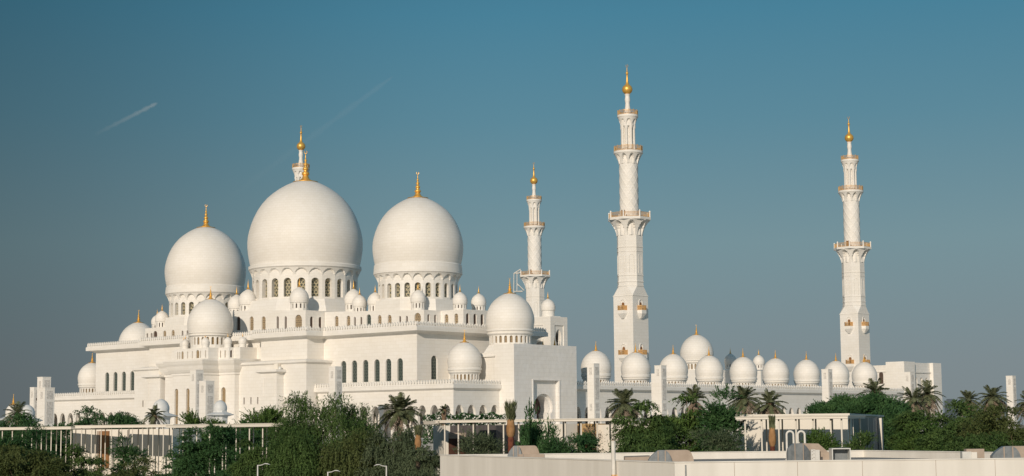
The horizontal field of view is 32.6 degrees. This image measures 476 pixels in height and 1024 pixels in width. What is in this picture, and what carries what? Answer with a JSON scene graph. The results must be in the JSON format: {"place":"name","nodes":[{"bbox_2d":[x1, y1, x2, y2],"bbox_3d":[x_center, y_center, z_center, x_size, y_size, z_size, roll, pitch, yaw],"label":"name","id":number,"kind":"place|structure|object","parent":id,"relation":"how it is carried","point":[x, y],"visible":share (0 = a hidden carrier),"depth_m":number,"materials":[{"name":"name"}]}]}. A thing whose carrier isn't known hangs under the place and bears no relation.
{"place":"outdoors","nodes":[
{"label":"outdoors","id":0,"kind":"place"},
{"bbox_2d":[72,429,199,475],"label":"garden wall","id":1,"kind":"structure","parent":0,"point":[115,433],"depth_m":221.80,"materials":[{"name":"beige paint"}]},
{"bbox_2d":[99,431,109,467],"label":"door","id":2,"kind":"structure","parent":1,"relation":"in","point":[103,432],"depth_m":223.33,"materials":[{"name":"wood"}]},
{"bbox_2d":[54,151,547,439],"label":"prayer hall","id":3,"kind":"structure","parent":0,"point":[299,317],"depth_m":473.27,"materials":[{"name":"white stone"}]},
{"bbox_2d":[118,313,150,341],"bbox_3d":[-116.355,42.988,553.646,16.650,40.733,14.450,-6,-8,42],"label":"dome","id":4,"kind":"structure","parent":3,"relation":"attached to","point":[135,331],"depth_m":551.32,"materials":[{"name":"white stone"}]},
{"bbox_2d":[0,0,1023,426],"label":"sky","id":5,"kind":"structure","parent":0,"point":[120,120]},
{"bbox_2d":[267,431,1023,455],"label":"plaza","id":6,"kind":"structure","parent":0,"point":[428,444],"depth_m":348.25,"materials":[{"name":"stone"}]},
{"bbox_2d":[0,395,19,425],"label":"garden kiosk","id":7,"kind":"object","parent":6,"relation":"on","point":[8,407],"visible":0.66,"depth_m":344.40,"materials":[{"name":"stone"}]},
{"bbox_2d":[21,405,42,425],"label":"garden kiosk","id":8,"kind":"object","parent":6,"relation":"on","point":[29,408],"visible":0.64,"depth_m":329.61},
{"bbox_2d":[30,387,36,417],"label":"pylon","id":9,"kind":"object","parent":6,"relation":"on","point":[33,397],"visible":0.34,"depth_m":468.68,"materials":[{"name":"white stone"}]},
{"bbox_2d":[37,377,50,425],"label":"pylon","id":10,"kind":"object","parent":6,"relation":"on","point":[43,382],"visible":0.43,"depth_m":458.98,"materials":[{"name":"white stone"}]},
{"bbox_2d":[38,387,54,433],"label":"pylon","id":11,"kind":"object","parent":6,"relation":"on","point":[46,405],"visible":0.67,"depth_m":438.49,"materials":[{"name":"white stone"}]},
{"bbox_2d":[145,399,177,428],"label":"garden kiosk","id":12,"kind":"object","parent":6,"relation":"on","point":[162,404],"visible":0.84,"depth_m":339.20,"materials":[{"name":"stone"}]},
{"bbox_2d":[190,370,203,428],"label":"pylon","id":13,"kind":"object","parent":6,"relation":"on","point":[196,376],"visible":0.58,"depth_m":430.47,"materials":[{"name":"white stone"}]},
{"bbox_2d":[199,381,214,432],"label":"pylon","id":14,"kind":"object","parent":6,"relation":"on","point":[206,396],"visible":0.67,"depth_m":413.57,"materials":[{"name":"white stone"}]},
{"bbox_2d":[206,400,233,423],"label":"garden kiosk","id":15,"kind":"object","parent":6,"relation":"on","point":[220,409],"visible":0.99,"depth_m":359.22,"materials":[{"name":"stone"}]},
{"bbox_2d":[292,125,309,180],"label":"minaret","id":16,"kind":"object","parent":6,"relation":"on","point":[298,170],"visible":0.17,"depth_m":599.96,"materials":[{"name":"white stone"}]},
{"bbox_2d":[329,366,341,438],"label":"pylon","id":17,"kind":"object","parent":6,"relation":"on","point":[335,379],"visible":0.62,"depth_m":410.78,"materials":[{"name":"white stone"}]},
{"bbox_2d":[447,278,576,424],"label":"side gate","id":18,"kind":"structure","parent":6,"relation":"on","point":[519,365],"depth_m":441.52,"materials":[{"name":"white stone"}]},
{"bbox_2d":[520,163,549,316],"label":"minaret","id":19,"kind":"object","parent":6,"relation":"on","point":[534,279],"visible":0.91,"depth_m":684.51,"materials":[{"name":"white stone"}]},
{"bbox_2d":[513,269,523,292],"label":"maintenance frame","id":20,"kind":"object","parent":19,"relation":"hanging from","point":[517,283],"visible":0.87,"depth_m":684.65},
{"bbox_2d":[534,295,567,345],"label":"gate tower","id":21,"kind":"structure","parent":6,"relation":"on","point":[553,324],"depth_m":489.05,"materials":[{"name":"white stone"}]},
{"bbox_2d":[587,363,599,423],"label":"pylon","id":22,"kind":"object","parent":6,"relation":"on","point":[593,385],"visible":0.9,"depth_m":438.46,"materials":[{"name":"white stone"}]},
{"bbox_2d":[608,64,650,382],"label":"minaret","id":23,"kind":"object","parent":6,"relation":"on","point":[628,221],"visible":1,"depth_m":497.58,"materials":[{"name":"white stone"}]},
{"bbox_2d":[651,365,666,416],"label":"pylon","id":24,"kind":"object","parent":6,"relation":"on","point":[659,386],"visible":0.77,"depth_m":453.71,"materials":[{"name":"white stone"}]},
{"bbox_2d":[542,338,903,432],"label":"courtyard arcade","id":25,"kind":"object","parent":6,"relation":"on","point":[709,372],"visible":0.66,"depth_m":501.72,"materials":[{"name":"white stone"}]},
{"bbox_2d":[821,369,832,401],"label":"pylon","id":26,"kind":"object","parent":6,"relation":"on","point":[827,386],"visible":0.53,"depth_m":498.72,"materials":[{"name":"white stone"}]},
{"bbox_2d":[834,117,870,387],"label":"minaret","id":27,"kind":"object","parent":6,"relation":"on","point":[854,322],"visible":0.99,"depth_m":586.29,"materials":[{"name":"white stone"}]},
{"bbox_2d":[903,372,914,402],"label":"pylon","id":28,"kind":"object","parent":6,"relation":"on","point":[909,380],"visible":0.47,"depth_m":518.88,"materials":[{"name":"white stone"}]},
{"bbox_2d":[1006,376,1017,427],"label":"pylon","id":29,"kind":"object","parent":6,"relation":"on","point":[1011,386],"visible":0.7,"depth_m":543.56,"materials":[{"name":"white stone"}]},
{"bbox_2d":[680,325,764,387],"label":"domes","id":30,"kind":"structure","parent":0,"point":[696,346],"depth_m":635.75,"materials":[{"name":"white stone"}]},
{"bbox_2d":[440,450,1023,475],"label":"white building","id":31,"kind":"structure","parent":0,"point":[860,463],"depth_m":91.33,"materials":[{"name":"paint"}]},
{"bbox_2d":[507,445,544,457],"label":"roof duct","id":32,"kind":"object","parent":31,"relation":"on","point":[525,451],"visible":0.59,"depth_m":113.83,"materials":[{"name":"metal"}]},
{"bbox_2d":[611,440,617,475],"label":"vent pipe","id":33,"kind":"object","parent":31,"relation":"attached to","point":[613,461],"visible":1,"depth_m":94.40,"materials":[{"name":"metal"}]},
{"bbox_2d":[624,455,649,460],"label":"roof cabinet","id":34,"kind":"object","parent":31,"relation":"on","point":[643,457],"visible":0.37,"depth_m":100.81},
{"bbox_2d":[648,450,693,461],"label":"roof duct","id":35,"kind":"object","parent":31,"relation":"on","point":[674,455],"visible":0.71,"depth_m":97.95,"materials":[{"name":"metal"}]},
{"bbox_2d":[785,430,794,459],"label":"gooseneck pipe","id":36,"kind":"object","parent":31,"relation":"on","point":[793,435],"visible":0.87,"depth_m":115.85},
{"bbox_2d":[797,430,805,442],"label":"gooseneck pipe","id":37,"kind":"object","parent":31,"relation":"on","point":[802,431],"visible":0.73,"depth_m":115.87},
{"bbox_2d":[786,443,828,459],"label":"roof duct","id":38,"kind":"object","parent":31,"relation":"on","point":[805,451],"visible":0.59,"depth_m":103.82,"materials":[{"name":"metal"}]},
{"bbox_2d":[829,448,850,459],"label":"duct mouth","id":39,"kind":"object","parent":31,"relation":"on","point":[839,453],"visible":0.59,"depth_m":103.54},
{"bbox_2d":[960,449,984,457],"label":"roof cabinet","id":40,"kind":"object","parent":31,"relation":"on","point":[972,453],"visible":0.64,"depth_m":100.90,"materials":[{"name":"metal"}]},
{"bbox_2d":[990,446,1023,457],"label":"roof duct","id":41,"kind":"object","parent":31,"relation":"on","point":[1009,452],"visible":0.71,"depth_m":99.81,"materials":[{"name":"metal"}]},
{"bbox_2d":[874,361,942,430],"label":"end building","id":42,"kind":"structure","parent":0,"point":[891,374],"depth_m":589.70,"materials":[{"name":"white stone"}]},
{"bbox_2d":[879,372,882,383],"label":"window","id":43,"kind":"structure","parent":42,"relation":"in","point":[880,374],"depth_m":589.12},
{"bbox_2d":[944,399,956,424],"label":"tower","id":44,"kind":"structure","parent":0,"point":[948,401],"depth_m":2997.65,"materials":[{"name":"grey glass"}]},
{"label":"ground","id":45,"kind":"structure","parent":0,"visible":0},
{"bbox_2d":[2,401,37,424],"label":"date palm","id":46,"kind":"object","parent":45,"relation":"on","point":[17,408],"visible":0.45,"depth_m":299.94,"materials":[{"name":"green plant"}]},
{"bbox_2d":[0,410,64,449],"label":"hedge tree","id":47,"kind":"object","parent":45,"relation":"on","point":[18,417],"visible":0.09,"depth_m":261.04,"materials":[{"name":"green plant"}]},
{"bbox_2d":[0,424,68,475],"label":"bush","id":48,"kind":"object","parent":45,"relation":"on","point":[21,441],"visible":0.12,"depth_m":177.84,"materials":[{"name":"green plant"}]},
{"bbox_2d":[0,441,79,475],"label":"bush","id":49,"kind":"object","parent":45,"relation":"on","point":[45,464],"visible":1,"depth_m":163.54,"materials":[{"name":"green plant"}]},
{"bbox_2d":[9,418,80,471],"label":"hedge tree","id":50,"kind":"object","parent":45,"relation":"on","point":[53,439],"visible":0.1,"depth_m":234.61,"materials":[{"name":"green plant"}]},
{"bbox_2d":[0,426,109,472],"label":"covered walkway","id":51,"kind":"structure","parent":45,"relation":"on","point":[43,428],"depth_m":218.62,"materials":[{"name":"beige paint"}]},
{"bbox_2d":[60,443,114,475],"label":"bush","id":52,"kind":"object","parent":45,"relation":"on","point":[81,461],"visible":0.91,"depth_m":167.42,"materials":[{"name":"green plant"}]},
{"bbox_2d":[65,405,151,443],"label":"hedge tree","id":53,"kind":"object","parent":45,"relation":"on","point":[119,418],"visible":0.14,"depth_m":266.61,"materials":[{"name":"green plant"}]},
{"bbox_2d":[102,431,153,475],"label":"bush","id":54,"kind":"object","parent":45,"relation":"on","point":[122,453],"visible":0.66,"depth_m":171.38,"materials":[{"name":"green plant"}]},
{"bbox_2d":[104,454,165,475],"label":"bush","id":55,"kind":"object","parent":45,"relation":"on","point":[135,471],"visible":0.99,"depth_m":159.80,"materials":[{"name":"green plant"}]},
{"bbox_2d":[74,424,200,474],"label":"covered walkway","id":56,"kind":"structure","parent":45,"relation":"on","point":[153,426],"depth_m":210.22,"materials":[{"name":"beige paint"}]},
{"bbox_2d":[138,404,166,428],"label":"date palm","id":57,"kind":"object","parent":45,"relation":"on","point":[154,415],"visible":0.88,"depth_m":254.84,"materials":[{"name":"green plant"}]},
{"bbox_2d":[153,452,178,475],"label":"bush","id":58,"kind":"object","parent":45,"relation":"on","point":[164,467],"visible":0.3,"depth_m":157.35,"materials":[{"name":"green plant"}]},
{"bbox_2d":[174,407,231,469],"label":"hedge tree","id":59,"kind":"object","parent":45,"relation":"on","point":[191,418],"visible":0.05,"depth_m":260.72,"materials":[{"name":"green plant"}]},
{"bbox_2d":[160,422,246,475],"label":"bush","id":60,"kind":"object","parent":45,"relation":"on","point":[194,455],"visible":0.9,"depth_m":150.96,"materials":[{"name":"green plant"}]},
{"bbox_2d":[181,420,273,474],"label":"hedge tree","id":61,"kind":"object","parent":45,"relation":"on","point":[257,438],"visible":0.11,"depth_m":203.61,"materials":[{"name":"green plant"}]},
{"bbox_2d":[224,437,272,475],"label":"bush","id":62,"kind":"object","parent":45,"relation":"on","point":[247,463],"visible":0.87,"depth_m":146.10,"materials":[{"name":"green plant"}]},
{"bbox_2d":[166,423,340,473],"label":"covered walkway","id":63,"kind":"structure","parent":45,"relation":"on","point":[253,425],"depth_m":182.57,"materials":[{"name":"beige paint"}]},
{"bbox_2d":[232,404,286,441],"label":"hedge tree","id":64,"kind":"object","parent":45,"relation":"on","point":[268,415],"visible":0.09,"depth_m":261.69,"materials":[{"name":"green plant"}]},
{"bbox_2d":[259,424,328,475],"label":"weeping tree","id":65,"kind":"object","parent":45,"relation":"on","point":[297,459],"visible":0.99,"depth_m":142.07,"materials":[{"name":"green plant"}]},
{"bbox_2d":[256,390,392,471],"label":"weeping tree","id":66,"kind":"object","parent":45,"relation":"on","point":[348,419],"visible":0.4,"depth_m":148.71,"materials":[{"name":"green plant"}]},
{"bbox_2d":[313,425,389,475],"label":"weeping tree","id":67,"kind":"object","parent":45,"relation":"on","point":[344,460],"visible":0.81,"depth_m":142.34,"materials":[{"name":"green plant"}]},
{"bbox_2d":[353,425,439,475],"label":"weeping tree","id":68,"kind":"object","parent":45,"relation":"on","point":[401,443],"visible":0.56,"depth_m":141.84,"materials":[{"name":"green plant"}]},
{"bbox_2d":[376,392,424,439],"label":"date palm","id":69,"kind":"object","parent":45,"relation":"on","point":[399,416],"visible":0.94,"depth_m":151.64,"materials":[{"name":"green plant"}]},
{"bbox_2d":[387,445,439,475],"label":"bush","id":70,"kind":"object","parent":45,"relation":"on","point":[431,461],"visible":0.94,"depth_m":134.56,"materials":[{"name":"green plant"}]},
{"bbox_2d":[414,424,422,473],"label":"tied palm","id":71,"kind":"object","parent":45,"relation":"on","point":[418,431],"visible":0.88,"depth_m":137.74,"materials":[{"name":"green plant"}]},
{"bbox_2d":[433,426,449,474],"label":"pavilion","id":72,"kind":"structure","parent":45,"relation":"on","point":[438,439],"depth_m":157.09,"materials":[{"name":"beige paint"}]},
{"bbox_2d":[437,404,450,425],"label":"date palm","id":73,"kind":"object","parent":45,"relation":"on","point":[443,410],"visible":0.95,"depth_m":157.98,"materials":[{"name":"green plant"}]},
{"bbox_2d":[449,427,507,453],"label":"bush","id":74,"kind":"object","parent":45,"relation":"on","point":[484,443],"visible":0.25,"depth_m":133.36,"materials":[{"name":"green plant"}]},
{"bbox_2d":[448,425,524,454],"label":"pavilion","id":75,"kind":"structure","parent":45,"relation":"on","point":[497,430],"depth_m":154.33,"materials":[{"name":"beige paint"}]},
{"bbox_2d":[504,399,517,452],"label":"tied palm","id":76,"kind":"object","parent":45,"relation":"on","point":[510,410],"visible":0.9,"depth_m":126.81,"materials":[{"name":"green plant"}]},
{"bbox_2d":[515,398,546,452],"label":"oleander","id":77,"kind":"object","parent":45,"relation":"on","point":[531,429],"visible":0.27,"depth_m":132.70,"materials":[{"name":"green plant"}]},
{"bbox_2d":[421,418,643,454],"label":"covered walkway","id":78,"kind":"structure","parent":45,"relation":"on","point":[518,421],"depth_m":143.39,"materials":[{"name":"beige paint"}]},
{"bbox_2d":[423,411,505,444],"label":"flowering hedge","id":79,"kind":"object","parent":78,"relation":"on","point":[471,416],"visible":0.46,"depth_m":162.52,"materials":[{"name":"green plant"}]},
{"bbox_2d":[506,424,577,450],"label":"garden wall","id":80,"kind":"structure","parent":45,"relation":"on","point":[571,429],"depth_m":153.60,"materials":[{"name":"beige paint"}]},
{"bbox_2d":[534,415,562,453],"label":"oleander","id":81,"kind":"object","parent":45,"relation":"on","point":[552,432],"visible":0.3,"depth_m":131.79,"materials":[{"name":"green plant"}]},
{"bbox_2d":[541,430,607,452],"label":"bush","id":82,"kind":"object","parent":45,"relation":"on","point":[586,442],"visible":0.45,"depth_m":130.29,"materials":[{"name":"green plant"}]},
{"bbox_2d":[577,424,605,450],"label":"garden wall","id":83,"kind":"structure","parent":45,"relation":"on","point":[584,426],"depth_m":154.62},
{"bbox_2d":[579,421,604,452],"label":"bush","id":84,"kind":"object","parent":45,"relation":"on","point":[589,428],"visible":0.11,"depth_m":139.93,"materials":[{"name":"green plant"}]},
{"bbox_2d":[598,424,648,452],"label":"garden wall","id":85,"kind":"structure","parent":45,"relation":"on","point":[604,431],"depth_m":153.84,"materials":[{"name":"beige paint"}]},
{"bbox_2d":[604,388,643,423],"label":"date palm","id":86,"kind":"object","parent":45,"relation":"on","point":[624,401],"visible":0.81,"depth_m":184.57,"materials":[{"name":"green plant"}]},
{"bbox_2d":[608,424,676,452],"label":"bush","id":87,"kind":"object","parent":45,"relation":"on","point":[635,443],"visible":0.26,"depth_m":128.66,"materials":[{"name":"green plant"}]},
{"bbox_2d":[605,399,685,452],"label":"weeping tree","id":88,"kind":"object","parent":45,"relation":"on","point":[654,423],"visible":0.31,"depth_m":133.64,"materials":[{"name":"green plant"}]},
{"bbox_2d":[665,393,718,451],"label":"weeping tree","id":89,"kind":"object","parent":45,"relation":"on","point":[690,422],"visible":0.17,"depth_m":136.56,"materials":[{"name":"green plant"}]},
{"bbox_2d":[681,384,707,444],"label":"date palm","id":90,"kind":"object","parent":45,"relation":"on","point":[698,394],"visible":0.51,"depth_m":179.98,"materials":[{"name":"green plant"}]},
{"bbox_2d":[686,426,750,451],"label":"bush","id":91,"kind":"object","parent":45,"relation":"on","point":[722,441],"visible":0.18,"depth_m":128.66,"materials":[{"name":"green plant"}]},
{"bbox_2d":[692,383,752,451],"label":"weeping tree","id":92,"kind":"object","parent":45,"relation":"on","point":[721,415],"visible":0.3,"depth_m":135.67,"materials":[{"name":"green plant"}]},
{"bbox_2d":[725,385,760,414],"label":"date palm","id":93,"kind":"object","parent":45,"relation":"on","point":[744,403],"visible":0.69,"depth_m":174.69,"materials":[{"name":"green plant"}]},
{"bbox_2d":[751,388,788,413],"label":"date palm","id":94,"kind":"object","parent":45,"relation":"on","point":[769,407],"visible":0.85,"depth_m":164.85,"materials":[{"name":"green plant"}]},
{"bbox_2d":[768,414,775,450],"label":"tied palm","id":95,"kind":"object","parent":45,"relation":"on","point":[772,438],"visible":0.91,"depth_m":125.77,"materials":[{"name":"brown plant"}]},
{"bbox_2d":[735,415,864,450],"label":"covered walkway","id":96,"kind":"structure","parent":45,"relation":"on","point":[831,418],"depth_m":133.46,"materials":[{"name":"beige paint"}]},
{"bbox_2d":[738,413,883,450],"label":"pavilion","id":97,"kind":"structure","parent":45,"relation":"on","point":[872,423],"depth_m":142.44,"materials":[{"name":"beige paint"}]},
{"bbox_2d":[800,426,842,449],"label":"bush","id":98,"kind":"object","parent":45,"relation":"on","point":[827,443],"visible":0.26,"depth_m":126.64,"materials":[{"name":"green plant"}]},
{"bbox_2d":[839,429,878,449],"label":"bush","id":99,"kind":"object","parent":45,"relation":"on","point":[855,444],"visible":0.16,"depth_m":126.83,"materials":[{"name":"green plant"}]},
{"bbox_2d":[803,390,916,416],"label":"umbrella tree","id":100,"kind":"object","parent":45,"relation":"on","point":[863,404],"visible":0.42,"depth_m":203.13,"materials":[{"name":"green plant"}]},
{"bbox_2d":[854,378,889,396],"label":"date palm","id":101,"kind":"object","parent":45,"relation":"on","point":[873,386],"visible":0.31,"depth_m":230.20,"materials":[{"name":"green plant"}]},
{"bbox_2d":[869,400,915,449],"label":"umbrella tree","id":102,"kind":"object","parent":45,"relation":"on","point":[892,409],"visible":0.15,"depth_m":189.47,"materials":[{"name":"green plant"}]},
{"bbox_2d":[897,387,931,415],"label":"date palm","id":103,"kind":"object","parent":45,"relation":"on","point":[913,399],"visible":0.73,"depth_m":221.74,"materials":[{"name":"green plant"}]},
{"bbox_2d":[888,417,945,450],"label":"bush","id":104,"kind":"object","parent":45,"relation":"on","point":[904,439],"visible":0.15,"depth_m":144.64,"materials":[{"name":"green plant"}]},
{"bbox_2d":[912,380,946,418],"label":"date palm","id":105,"kind":"object","parent":45,"relation":"on","point":[929,395],"visible":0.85,"depth_m":225.89,"materials":[{"name":"green plant"}]},
{"bbox_2d":[885,398,1000,450],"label":"weeping tree","id":106,"kind":"object","parent":45,"relation":"on","point":[907,417],"visible":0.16,"depth_m":159.34,"materials":[{"name":"green plant"}]},
{"bbox_2d":[909,425,1023,451],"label":"bush","id":107,"kind":"object","parent":45,"relation":"on","point":[980,440],"visible":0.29,"depth_m":137.15,"materials":[{"name":"green plant"}]},
{"bbox_2d":[954,390,981,419],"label":"date palm","id":108,"kind":"object","parent":45,"relation":"on","point":[968,396],"visible":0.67,"depth_m":240.00,"materials":[{"name":"green plant"}]},
{"bbox_2d":[955,403,1023,448],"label":"weeping tree","id":109,"kind":"object","parent":45,"relation":"on","point":[989,419],"visible":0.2,"depth_m":151.75,"materials":[{"name":"green plant"}]},
{"bbox_2d":[975,384,1011,416],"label":"date palm","id":110,"kind":"object","parent":45,"relation":"on","point":[990,398],"visible":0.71,"depth_m":231.79,"materials":[{"name":"green plant"}]},
{"bbox_2d":[1013,390,1023,422],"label":"date palm","id":111,"kind":"object","parent":45,"relation":"on","point":[1021,403],"visible":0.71,"depth_m":235.37,"materials":[{"name":"green plant"}]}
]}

